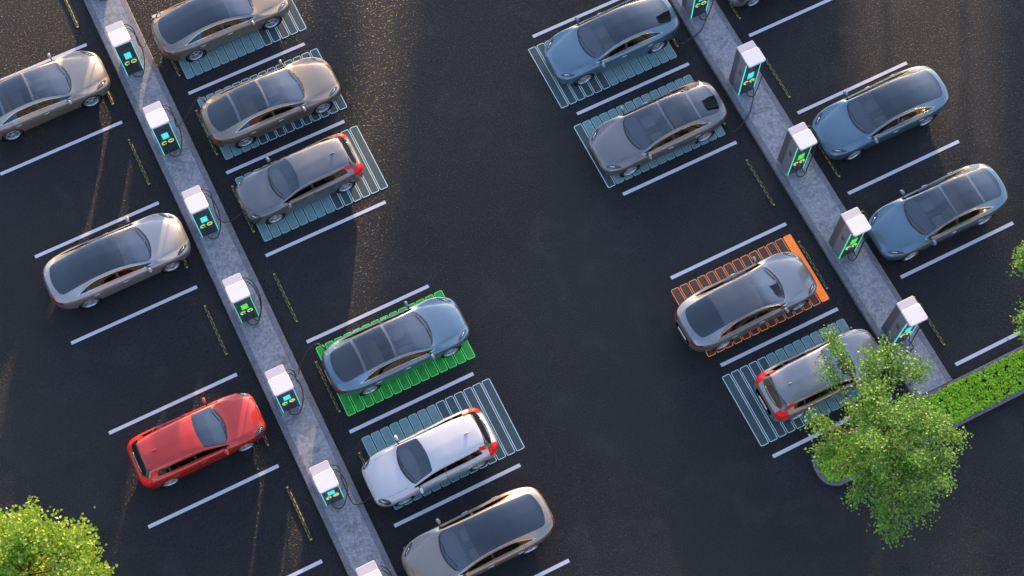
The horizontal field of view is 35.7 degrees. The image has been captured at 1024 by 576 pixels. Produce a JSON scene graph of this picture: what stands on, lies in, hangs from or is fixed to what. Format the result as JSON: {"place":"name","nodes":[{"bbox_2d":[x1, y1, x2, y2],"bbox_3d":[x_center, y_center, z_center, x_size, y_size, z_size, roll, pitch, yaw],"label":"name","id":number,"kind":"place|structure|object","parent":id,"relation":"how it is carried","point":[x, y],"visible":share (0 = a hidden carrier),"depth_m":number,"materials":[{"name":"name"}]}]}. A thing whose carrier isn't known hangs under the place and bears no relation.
{"place":"outdoors","nodes":[
{"label":"outdoors","id":0,"kind":"place"},
{"bbox_2d":[0,0,1023,575],"bbox_3d":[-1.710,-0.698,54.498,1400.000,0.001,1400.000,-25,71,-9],"label":"asphalt ground","id":1,"kind":"structure","parent":0,"point":[526,240],"depth_m":54.17,"materials":[{"name":"black asphalt"}]},
{"bbox_2d":[0,43,86,79],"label":"parking line","id":2,"kind":"object","parent":1,"relation":"on","point":[66,52],"visible":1,"depth_m":57.46,"materials":[{"name":"white paint"}]},
{"bbox_2d":[0,51,110,141],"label":"parked sedan","id":3,"kind":"object","parent":1,"relation":"on","point":[33,97],"visible":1,"depth_m":56.12,"materials":[{"name":"beige paint"}]},
{"bbox_2d":[0,495,117,575],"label":"tree","id":4,"kind":"object","parent":1,"relation":"on","point":[24,536],"visible":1,"depth_m":45.59,"materials":[{"name":"green plant"}]},
{"bbox_2d":[0,121,121,174],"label":"parking line","id":5,"kind":"object","parent":1,"relation":"on","point":[61,147],"visible":1,"depth_m":56.17,"materials":[{"name":"white paint"}]},
{"bbox_2d":[64,0,79,28],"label":"wheel stop","id":6,"kind":"object","parent":1,"relation":"on","point":[72,14],"visible":1,"depth_m":58.07,"materials":[{"name":"yellow rubber"}]},
{"bbox_2d":[34,201,158,257],"bbox_3d":[-14.347,-2.019,55.051,4.569,0.001,0.124,-25,71,-9],"label":"parking line","id":7,"kind":"object","parent":1,"relation":"on","point":[96,230],"visible":1,"depth_m":55.04,"materials":[{"name":"white paint"}]},
{"bbox_2d":[106,91,114,105],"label":"wheel stop","id":8,"kind":"object","parent":1,"relation":"on","point":[110,98],"visible":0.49,"depth_m":56.82,"materials":[{"name":"yellow rubber"}]},
{"bbox_2d":[42,213,190,308],"bbox_3d":[-13.406,-0.974,53.908,4.947,1.492,2.280,-25,71,-9],"label":"parked sedan","id":9,"kind":"object","parent":1,"relation":"on","point":[90,273],"visible":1,"depth_m":53.47,"materials":[{"name":"silver metal"}]},
{"bbox_2d":[71,286,196,343],"bbox_3d":[-12.791,0.907,53.925,4.569,0.001,0.124,-25,71,-9],"label":"parking line","id":10,"kind":"object","parent":1,"relation":"on","point":[133,315],"visible":1,"depth_m":53.92,"materials":[{"name":"white paint"}]},
{"bbox_2d":[128,139,150,185],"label":"wheel stop","id":11,"kind":"object","parent":1,"relation":"on","point":[139,162],"visible":1,"depth_m":55.92,"materials":[{"name":"black rubber"}]},
{"bbox_2d":[108,373,236,433],"bbox_3d":[-11.235,3.833,52.798,4.569,0.001,0.124,-25,71,-9],"label":"parking line","id":12,"kind":"object","parent":1,"relation":"on","point":[172,403],"visible":1,"depth_m":52.80,"materials":[{"name":"white paint"}]},
{"bbox_2d":[171,60,180,76],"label":"wheel stop","id":13,"kind":"object","parent":1,"relation":"on","point":[176,68],"visible":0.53,"depth_m":57.24,"materials":[{"name":"yellow rubber"}]},
{"bbox_2d":[127,393,265,488],"bbox_3d":[-10.230,4.885,51.637,4.389,1.520,2.140,-25,71,-9],"label":"parked hatchback","id":14,"kind":"object","parent":1,"relation":"on","point":[170,453],"visible":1,"depth_m":51.24,"materials":[{"name":"red paint"}]},
{"bbox_2d":[195,110,218,155],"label":"wheel stop","id":15,"kind":"object","parent":1,"relation":"on","point":[208,137],"visible":0.94,"depth_m":56.29,"materials":[{"name":"black rubber"}]},
{"bbox_2d":[148,464,278,528],"bbox_3d":[-9.679,6.758,51.672,4.569,0.001,0.124,-25,71,-9],"label":"parking line","id":16,"kind":"object","parent":1,"relation":"on","point":[200,502],"visible":1,"depth_m":51.67,"materials":[{"name":"white paint"}]},
{"bbox_2d":[203,305,228,355],"bbox_3d":[-9.994,1.421,53.686,0.104,0.058,2.000,-25,71,-9],"label":"wheel stop","id":17,"kind":"object","parent":1,"relation":"on","point":[215,330],"visible":1,"depth_m":53.67,"materials":[{"name":"black rubber"}]},
{"bbox_2d":[84,0,354,575],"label":"kerb","id":18,"kind":"structure","parent":1,"relation":"on","point":[253,361],"depth_m":53.98,"materials":[{"name":"concrete"}]},
{"bbox_2d":[151,0,289,61],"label":"parked sedan","id":19,"kind":"object","parent":1,"relation":"on","point":[190,30],"visible":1,"depth_m":56.67,"materials":[{"name":"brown metal"}]},
{"bbox_2d":[90,0,389,575],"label":"concrete island","id":20,"kind":"structure","parent":1,"relation":"on","point":[354,536],"depth_m":53.58,"materials":[{"name":"grey concrete"}]},
{"bbox_2d":[105,21,144,77],"bbox_3d":[-13.480,-8.363,56.036,0.906,2.400,1.028,-25,71,-9],"label":"charging station","id":21,"kind":"object","parent":20,"relation":"on","point":[120,39],"visible":1,"depth_m":55.42,"materials":[{"name":"grey"}]},
{"bbox_2d":[124,12,160,47],"bbox_3d":[-12.935,-9.347,56.241,0.303,1.989,1.651,29,72,11],"label":"charging cable","id":22,"kind":"object","parent":21,"relation":"attached to","point":[149,36],"visible":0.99,"depth_m":56.89,"materials":[{"name":"black rubber"}]},
{"bbox_2d":[142,101,181,156],"bbox_3d":[-11.924,-5.437,54.910,0.906,2.400,1.028,-25,71,-9],"label":"charging station","id":23,"kind":"object","parent":20,"relation":"on","point":[157,119],"visible":1,"depth_m":54.23,"materials":[{"name":"grey"}]},
{"bbox_2d":[162,97,205,126],"bbox_3d":[-11.344,-6.302,55.102,0.339,2.052,1.542,40,74,14],"label":"charging cable","id":24,"kind":"object","parent":23,"relation":"attached to","point":[187,113],"visible":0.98,"depth_m":55.76,"materials":[{"name":"black rubber"}]},
{"bbox_2d":[181,185,220,238],"bbox_3d":[-10.368,-2.511,53.784,0.906,2.400,1.028,-25,71,-9],"label":"charging station","id":25,"kind":"object","parent":20,"relation":"on","point":[196,203],"visible":1,"depth_m":53.02,"materials":[{"name":"grey plastic"}]},
{"bbox_2d":[201,189,244,222],"bbox_3d":[-9.749,-2.784,53.829,1.229,2.202,0.354,-1,69,0],"label":"charging cable","id":26,"kind":"object","parent":25,"relation":"attached to","point":[243,211],"visible":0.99,"depth_m":54.53,"materials":[{"name":"black rubber"}]},
{"bbox_2d":[222,273,261,325],"bbox_3d":[-8.786,0.402,52.662,0.964,2.400,1.028,-25,71,-9],"label":"charging station","id":27,"kind":"object","parent":20,"relation":"on","point":[237,291],"visible":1,"depth_m":51.73,"materials":[{"name":"white metal"}]},
{"bbox_2d":[265,365,303,414],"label":"charging station","id":28,"kind":"object","parent":20,"relation":"on","point":[281,385],"visible":1,"depth_m":50.56,"materials":[{"name":"grey"}]},
{"bbox_2d":[285,344,325,381],"bbox_3d":[-6.790,2.284,51.718,0.510,1.904,1.675,32,73,12],"label":"charging cable","id":29,"kind":"object","parent":28,"relation":"attached to","point":[302,360],"visible":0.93,"depth_m":52.46,"materials":[{"name":"black rubber"}]},
{"bbox_2d":[309,460,347,508],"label":"charging station","id":30,"kind":"object","parent":20,"relation":"on","point":[325,480],"visible":1,"depth_m":49.40,"materials":[{"name":"grey"}]},
{"bbox_2d":[330,464,371,504],"bbox_3d":[-5.133,6.288,50.395,1.359,2.308,0.567,23,71,9],"label":"charging cable","id":31,"kind":"object","parent":30,"relation":"attached to","point":[346,489],"visible":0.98,"depth_m":51.04,"materials":[{"name":"black rubber"}]},
{"bbox_2d":[356,560,391,575],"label":"charging station","id":32,"kind":"object","parent":20,"relation":"on","point":[370,568],"visible":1,"depth_m":48.29,"materials":[{"name":"grey"}]},
{"bbox_2d":[179,0,305,78],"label":"charge bar marking","id":33,"kind":"object","parent":1,"relation":"on","point":[247,44],"visible":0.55,"depth_m":57.63,"materials":[{"name":"teal paint"}]},
{"bbox_2d":[231,185,255,233],"bbox_3d":[-9.337,-2.742,55.276,0.104,0.058,2.000,-25,71,-9],"label":"wheel stop","id":34,"kind":"object","parent":1,"relation":"on","point":[248,221],"visible":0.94,"depth_m":55.17,"materials":[{"name":"black rubber"}]},
{"bbox_2d":[188,43,304,94],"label":"parking line","id":35,"kind":"object","parent":1,"relation":"on","point":[246,68],"visible":1,"depth_m":57.28,"materials":[{"name":"white paint"}]},
{"bbox_2d":[120,0,396,575],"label":"kerb","id":36,"kind":"structure","parent":1,"relation":"on","point":[291,358],"depth_m":53.97,"materials":[{"name":"concrete"}]},
{"bbox_2d":[263,434,269,446],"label":"wheel stop","id":37,"kind":"object","parent":1,"relation":"on","point":[266,440],"visible":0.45,"depth_m":52.28,"materials":[{"name":"black rubber"}]},
{"bbox_2d":[200,57,340,147],"bbox_3d":[-8.518,-6.615,56.044,4.947,1.492,2.280,-25,71,-9],"label":"parked sedan","id":38,"kind":"object","parent":1,"relation":"on","point":[246,113],"visible":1,"depth_m":55.87,"materials":[{"name":"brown metal"}]},
{"bbox_2d":[197,48,346,159],"bbox_3d":[-8.561,-6.588,56.769,4.694,0.001,2.680,-25,71,-9],"label":"charge bar marking","id":39,"kind":"object","parent":1,"relation":"on","point":[298,124],"visible":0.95,"depth_m":56.56,"materials":[{"name":"teal paint"}]},
{"bbox_2d":[273,273,297,322],"bbox_3d":[-7.701,0.334,54.092,0.104,0.058,2.000,-25,71,-9],"label":"wheel stop","id":40,"kind":"object","parent":1,"relation":"on","point":[285,298],"visible":1,"depth_m":54.07,"materials":[{"name":"black rubber"}]},
{"bbox_2d":[226,120,344,173],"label":"parking line","id":41,"kind":"object","parent":1,"relation":"on","point":[284,147],"visible":1,"depth_m":56.15,"materials":[{"name":"white paint"}]},
{"bbox_2d":[286,486,312,540],"bbox_3d":[-6.878,7.281,51.430,0.104,0.058,2.000,-25,71,-9],"label":"wheel stop","id":42,"kind":"object","parent":1,"relation":"on","point":[299,513],"visible":1,"depth_m":51.42,"materials":[{"name":"black rubber"}]},
{"bbox_2d":[236,134,363,224],"bbox_3d":[-7.345,-3.797,54.946,4.389,1.520,2.140,-25,71,-9],"label":"parked hatchback","id":43,"kind":"object","parent":1,"relation":"on","point":[276,191],"visible":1,"depth_m":54.53,"materials":[{"name":"grey paint"}]},
{"bbox_2d":[288,560,322,575],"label":"parking line","id":44,"kind":"object","parent":1,"relation":"on","point":[304,569],"visible":1,"depth_m":50.82,"materials":[{"name":"white paint"}]},
{"bbox_2d":[235,126,387,241],"bbox_3d":[-7.014,-3.679,55.649,4.694,0.001,2.680,-25,71,-9],"label":"charge bar marking","id":45,"kind":"object","parent":1,"relation":"on","point":[335,197],"visible":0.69,"depth_m":55.45,"materials":[{"name":"teal paint"}]},
{"bbox_2d":[265,201,385,256],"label":"parking line","id":46,"kind":"object","parent":1,"relation":"on","point":[325,228],"visible":1,"depth_m":55.02,"materials":[{"name":"white paint"}]},
{"bbox_2d":[314,361,340,412],"bbox_3d":[-6.132,3.285,52.956,0.104,0.058,2.000,-25,71,-9],"label":"wheel stop","id":47,"kind":"object","parent":1,"relation":"on","point":[327,386],"visible":1,"depth_m":52.94,"materials":[{"name":"black rubber"}]},
{"bbox_2d":[358,452,364,464],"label":"wheel stop","id":48,"kind":"object","parent":1,"relation":"on","point":[361,457],"visible":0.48,"depth_m":52.07,"materials":[{"name":"black rubber"}]},
{"bbox_2d":[306,285,428,343],"bbox_3d":[-4.874,0.875,53.901,4.535,0.001,0.124,-25,71,-9],"label":"parking line","id":49,"kind":"object","parent":1,"relation":"on","point":[367,314],"visible":1,"depth_m":53.89,"materials":[{"name":"white paint"}]},
{"bbox_2d":[321,297,469,395],"bbox_3d":[-3.862,1.887,52.771,4.947,1.492,2.280,-25,71,-9],"label":"parked sedan","id":50,"kind":"object","parent":1,"relation":"on","point":[369,359],"visible":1,"depth_m":52.60,"materials":[{"name":"blue paint"}]},
{"bbox_2d":[316,290,474,415],"bbox_3d":[-3.911,2.156,53.402,4.694,0.001,2.680,-25,71,-9],"label":"charge bar marking","id":51,"kind":"object","parent":1,"relation":"on","point":[395,386],"visible":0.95,"depth_m":53.12,"materials":[{"name":"green paint"}]},
{"bbox_2d":[349,372,473,433],"bbox_3d":[-3.318,3.800,52.775,4.535,0.001,0.124,-25,71,-9],"label":"parking line","id":52,"kind":"object","parent":1,"relation":"on","point":[411,402],"visible":1,"depth_m":52.78,"materials":[{"name":"white paint"}]},
{"bbox_2d":[362,408,497,506],"bbox_3d":[-2.656,5.461,51.383,4.389,1.520,2.140,-25,71,-9],"label":"parked hatchback","id":53,"kind":"object","parent":1,"relation":"on","point":[404,471],"visible":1,"depth_m":50.97,"materials":[{"name":"white paint"}]},
{"bbox_2d":[362,378,523,509],"bbox_3d":[-2.270,5.095,52.271,4.694,0.001,2.680,-25,71,-9],"label":"charge bar marking","id":54,"kind":"object","parent":1,"relation":"on","point":[426,421],"visible":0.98,"depth_m":52.51,"materials":[{"name":"teal paint"}]},
{"bbox_2d":[394,464,520,526],"bbox_3d":[-1.762,6.726,51.648,4.535,0.001,0.124,-25,71,-9],"label":"parking line","id":55,"kind":"object","parent":1,"relation":"on","point":[438,504],"visible":1,"depth_m":51.65,"materials":[{"name":"white paint"}]},
{"bbox_2d":[401,487,554,575],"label":"parked sedan","id":56,"kind":"object","parent":1,"relation":"on","point":[495,531],"visible":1,"depth_m":50.05,"materials":[{"name":"beige paint"}]},
{"bbox_2d":[534,559,569,575],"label":"parking line","id":57,"kind":"object","parent":1,"relation":"on","point":[554,567],"visible":1,"depth_m":50.78,"materials":[{"name":"white paint"}]},
{"bbox_2d":[532,0,618,37],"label":"parking line","id":58,"kind":"object","parent":1,"relation":"on","point":[572,19],"visible":1,"depth_m":57.96,"materials":[{"name":"white paint"}]},
{"bbox_2d":[528,40,676,107],"bbox_3d":[3.269,-8.482,57.440,4.694,0.001,2.680,-25,71,-9],"label":"charge bar marking","id":59,"kind":"object","parent":1,"relation":"on","point":[593,81],"visible":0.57,"depth_m":57.13,"materials":[{"name":"teal paint"}]},
{"bbox_2d":[544,0,678,85],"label":"parked sedan","id":60,"kind":"object","parent":1,"relation":"on","point":[583,52],"visible":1,"depth_m":56.49,"materials":[{"name":"blue paint"}]},
{"bbox_2d":[673,3,705,43],"bbox_3d":[6.449,-9.373,57.245,1.672,0.919,0.514,-40,74,-14],"label":"charging cable","id":61,"kind":"object","parent":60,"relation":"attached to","point":[696,34],"visible":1,"depth_m":57.48,"materials":[{"name":"black rubber"}]},
{"bbox_2d":[576,63,688,114],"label":"parking line","id":62,"kind":"object","parent":1,"relation":"on","point":[632,89],"visible":1,"depth_m":56.91,"materials":[{"name":"white paint"}]},
{"bbox_2d":[574,75,725,187],"bbox_3d":[4.870,-5.577,56.322,4.694,0.001,2.680,-25,71,-9],"label":"charge bar marking","id":63,"kind":"object","parent":1,"relation":"on","point":[597,122],"visible":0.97,"depth_m":56.33,"materials":[{"name":"teal paint"}]},
{"bbox_2d":[588,81,726,176],"bbox_3d":[5.108,-5.631,55.607,4.947,1.492,2.280,-25,71,-9],"label":"parked sedan","id":64,"kind":"object","parent":1,"relation":"on","point":[629,142],"visible":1,"depth_m":55.36,"materials":[{"name":"grey paint"}]},
{"bbox_2d":[723,81,753,131],"bbox_3d":[8.093,-6.278,56.054,0.570,0.919,1.897,35,73,13],"label":"charging cable","id":65,"kind":"object","parent":64,"relation":"attached to","point":[748,114],"visible":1,"depth_m":56.24,"materials":[{"name":"black rubber"}]},
{"bbox_2d":[671,37,678,47],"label":"wheel stop","id":66,"kind":"object","parent":1,"relation":"on","point":[675,42],"visible":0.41,"depth_m":57.54,"materials":[{"name":"yellow rubber"}]},
{"bbox_2d":[623,141,736,194],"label":"parking line","id":67,"kind":"object","parent":1,"relation":"on","point":[679,168],"visible":1,"depth_m":55.79,"materials":[{"name":"white paint"}]},
{"bbox_2d":[670,223,786,278],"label":"parking line","id":68,"kind":"object","parent":1,"relation":"on","point":[728,250],"visible":1,"depth_m":54.67,"materials":[{"name":"white paint"}]},
{"bbox_2d":[729,4,740,19],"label":"wheel stop","id":69,"kind":"object","parent":1,"relation":"on","point":[736,13],"visible":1,"depth_m":57.98,"materials":[{"name":"yellow rubber"}]},
{"bbox_2d":[726,0,760,7],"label":"parked hatchback","id":70,"kind":"object","parent":1,"relation":"on","point":[740,3],"visible":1,"depth_m":57.69,"materials":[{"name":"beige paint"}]},
{"bbox_2d":[674,252,816,351],"bbox_3d":[7.838,0.400,53.287,4.947,1.492,2.280,-26,71,-9],"label":"parked sedan","id":71,"kind":"object","parent":1,"relation":"on","point":[722,313],"visible":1,"depth_m":52.78,"materials":[{"name":"metal"}]},
{"bbox_2d":[671,234,828,356],"bbox_3d":[8.089,0.225,54.087,4.694,0.001,2.680,-25,71,-9],"label":"charge bar marking","id":72,"kind":"object","parent":1,"relation":"on","point":[739,266],"visible":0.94,"depth_m":54.29,"materials":[{"name":"orange paint"}]},
{"bbox_2d":[745,159,774,206],"bbox_3d":[8.666,-3.680,55.554,0.104,0.058,2.000,-25,71,-9],"label":"wheel stop","id":73,"kind":"object","parent":1,"relation":"on","point":[760,182],"visible":1,"depth_m":55.54,"materials":[{"name":"black rubber"}]},
{"bbox_2d":[764,55,790,98],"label":"wheel stop","id":74,"kind":"object","parent":1,"relation":"on","point":[777,79],"visible":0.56,"depth_m":57.00,"materials":[{"name":"black rubber"}]},
{"bbox_2d":[720,307,837,366],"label":"parking line","id":75,"kind":"object","parent":1,"relation":"on","point":[747,352],"visible":1,"depth_m":53.54,"materials":[{"name":"white paint"}]},
{"bbox_2d":[748,0,830,36],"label":"parking line","id":76,"kind":"object","parent":1,"relation":"on","point":[787,18],"visible":1,"depth_m":57.93,"materials":[{"name":"white paint"}]},
{"bbox_2d":[669,0,918,398],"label":"kerb","id":77,"kind":"structure","parent":1,"relation":"on","point":[822,243],"depth_m":55.43,"materials":[{"name":"concrete"}]},
{"bbox_2d":[722,319,878,445],"bbox_3d":[9.681,3.113,52.975,4.694,0.001,2.680,-25,71,-9],"label":"charge bar marking","id":78,"kind":"object","parent":1,"relation":"on","point":[756,409],"visible":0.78,"depth_m":52.82,"materials":[{"name":"teal paint"}]},
{"bbox_2d":[677,0,946,395],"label":"concrete island","id":79,"kind":"structure","parent":1,"relation":"on","point":[871,288],"depth_m":55.23,"materials":[{"name":"grey concrete"}]},
{"bbox_2d":[682,0,713,19],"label":"charging station","id":80,"kind":"object","parent":79,"relation":"on","point":[694,8],"visible":1,"depth_m":57.37,"materials":[{"name":"grey"}]},
{"bbox_2d":[729,40,765,96],"bbox_3d":[8.339,-7.618,55.653,0.906,2.400,1.028,-25,71,-9],"label":"charging station","id":81,"kind":"object","parent":79,"relation":"on","point":[749,58],"visible":1,"depth_m":55.19,"materials":[{"name":"grey"}]},
{"bbox_2d":[777,122,816,176],"bbox_3d":[9.921,-4.704,54.531,0.964,2.400,1.028,-25,71,-9],"label":"charging station","id":82,"kind":"object","parent":79,"relation":"on","point":[800,141],"visible":1,"depth_m":54.03,"materials":[{"name":"grey metal"}]},
{"bbox_2d":[828,207,870,260],"bbox_3d":[11.477,-1.778,53.405,0.964,2.400,1.028,-25,71,-9],"label":"charging station","id":83,"kind":"object","parent":79,"relation":"on","point":[853,226],"visible":1,"depth_m":52.83,"materials":[{"name":"grey"}]},
{"bbox_2d":[881,296,927,347],"bbox_3d":[13.007,1.160,52.274,0.906,2.400,1.028,-25,71,-9],"label":"charging station","id":84,"kind":"object","parent":79,"relation":"on","point":[905,317],"visible":0.99,"depth_m":51.53,"materials":[{"name":"grey metal"}]},
{"bbox_2d":[874,333,913,354],"bbox_3d":[12.733,1.738,52.904,1.373,0.803,0.534,22,71,8],"label":"charging cable","id":85,"kind":"object","parent":84,"relation":"attached to","point":[909,342],"visible":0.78,"depth_m":53.11,"materials":[{"name":"black rubber"}]},
{"bbox_2d":[797,241,828,289],"bbox_3d":[10.294,-0.787,54.440,0.104,0.058,2.000,-25,71,-9],"label":"wheel stop","id":86,"kind":"object","parent":1,"relation":"on","point":[812,265],"visible":1,"depth_m":54.42,"materials":[{"name":"black rubber"}]},
{"bbox_2d":[754,328,885,421],"bbox_3d":[10.178,2.797,52.344,4.389,1.520,2.140,-25,71,-9],"label":"parked hatchback","id":87,"kind":"object","parent":1,"relation":"on","point":[789,389],"visible":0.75,"depth_m":51.74,"materials":[{"name":"metal"}]},
{"bbox_2d":[817,144,840,177],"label":"wheel stop","id":88,"kind":"object","parent":1,"relation":"on","point":[833,167],"visible":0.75,"depth_m":55.77,"materials":[{"name":"black rubber"}]},
{"bbox_2d":[710,0,951,382],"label":"kerb","id":89,"kind":"structure","parent":1,"relation":"on","point":[898,298],"depth_m":55.23,"materials":[{"name":"concrete"}]},
{"bbox_2d":[772,396,891,457],"bbox_3d":[10.562,4.571,52.418,4.524,0.001,0.124,-25,71,-9],"label":"parking line","id":90,"kind":"object","parent":1,"relation":"on","point":[797,444],"visible":0.6,"depth_m":52.23,"materials":[{"name":"white paint"}]},
{"bbox_2d":[797,62,906,113],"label":"parking line","id":91,"kind":"object","parent":1,"relation":"on","point":[851,88],"visible":1,"depth_m":56.90,"materials":[{"name":"white paint"}]},
{"bbox_2d":[811,66,948,160],"bbox_3d":[12.936,-6.206,55.792,4.947,1.492,2.280,-25,71,-9],"label":"parked sedan","id":92,"kind":"object","parent":1,"relation":"on","point":[852,126],"visible":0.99,"depth_m":55.39,"materials":[{"name":"blue paint"}]},
{"bbox_2d":[848,140,959,194],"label":"parking line","id":93,"kind":"object","parent":1,"relation":"on","point":[903,167],"visible":1,"depth_m":55.77,"materials":[{"name":"white paint"}]},
{"bbox_2d":[813,345,1023,485],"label":"planter kerb","id":94,"kind":"structure","parent":1,"relation":"on","point":[842,481],"depth_m":52.50,"materials":[{"name":"concrete"}]},
{"bbox_2d":[820,355,1023,478],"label":"planter soil","id":95,"kind":"structure","parent":94,"relation":"in","point":[982,380],"depth_m":52.77,"materials":[{"name":"brown"}]},
{"bbox_2d":[799,324,973,548],"bbox_3d":[11.307,4.491,49.352,4.809,5.821,6.934,-25,71,-9],"label":"tree","id":96,"kind":"object","parent":95,"relation":"on","point":[872,441],"visible":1,"depth_m":47.87,"materials":[{"name":"green plant"}]},
{"bbox_2d":[815,349,1023,481],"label":"ground cover","id":97,"kind":"object","parent":95,"relation":"on","point":[959,402],"visible":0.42,"depth_m":52.58,"materials":[{"name":"green plant"}]},
{"bbox_2d":[914,296,945,346],"bbox_3d":[14.071,1.105,53.699,0.104,0.058,2.000,-25,71,-9],"label":"wheel stop","id":98,"kind":"object","parent":1,"relation":"on","point":[936,332],"visible":0.74,"depth_m":53.56,"materials":[{"name":"black rubber"}]},
{"bbox_2d":[868,163,1007,261],"bbox_3d":[14.579,-2.654,54.425,4.947,1.492,2.280,-25,71,-9],"label":"parked sedan","id":99,"kind":"object","parent":1,"relation":"on","point":[922,218],"visible":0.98,"depth_m":54.17,"materials":[{"name":"blue paint"}]},
{"bbox_2d":[900,222,1013,278],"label":"parking line","id":100,"kind":"object","parent":1,"relation":"on","point":[956,250],"visible":1,"depth_m":54.64,"materials":[{"name":"white paint"}]},
{"bbox_2d":[955,331,1019,365],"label":"parking line","id":101,"kind":"object","parent":1,"relation":"on","point":[983,350],"visible":1,"depth_m":53.35,"materials":[{"name":"white paint"}]},
{"bbox_2d":[1006,240,1023,342],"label":"tree","id":102,"kind":"object","parent":1,"relation":"on","point":[1019,261],"visible":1,"depth_m":50.03,"materials":[{"name":"green plant"}]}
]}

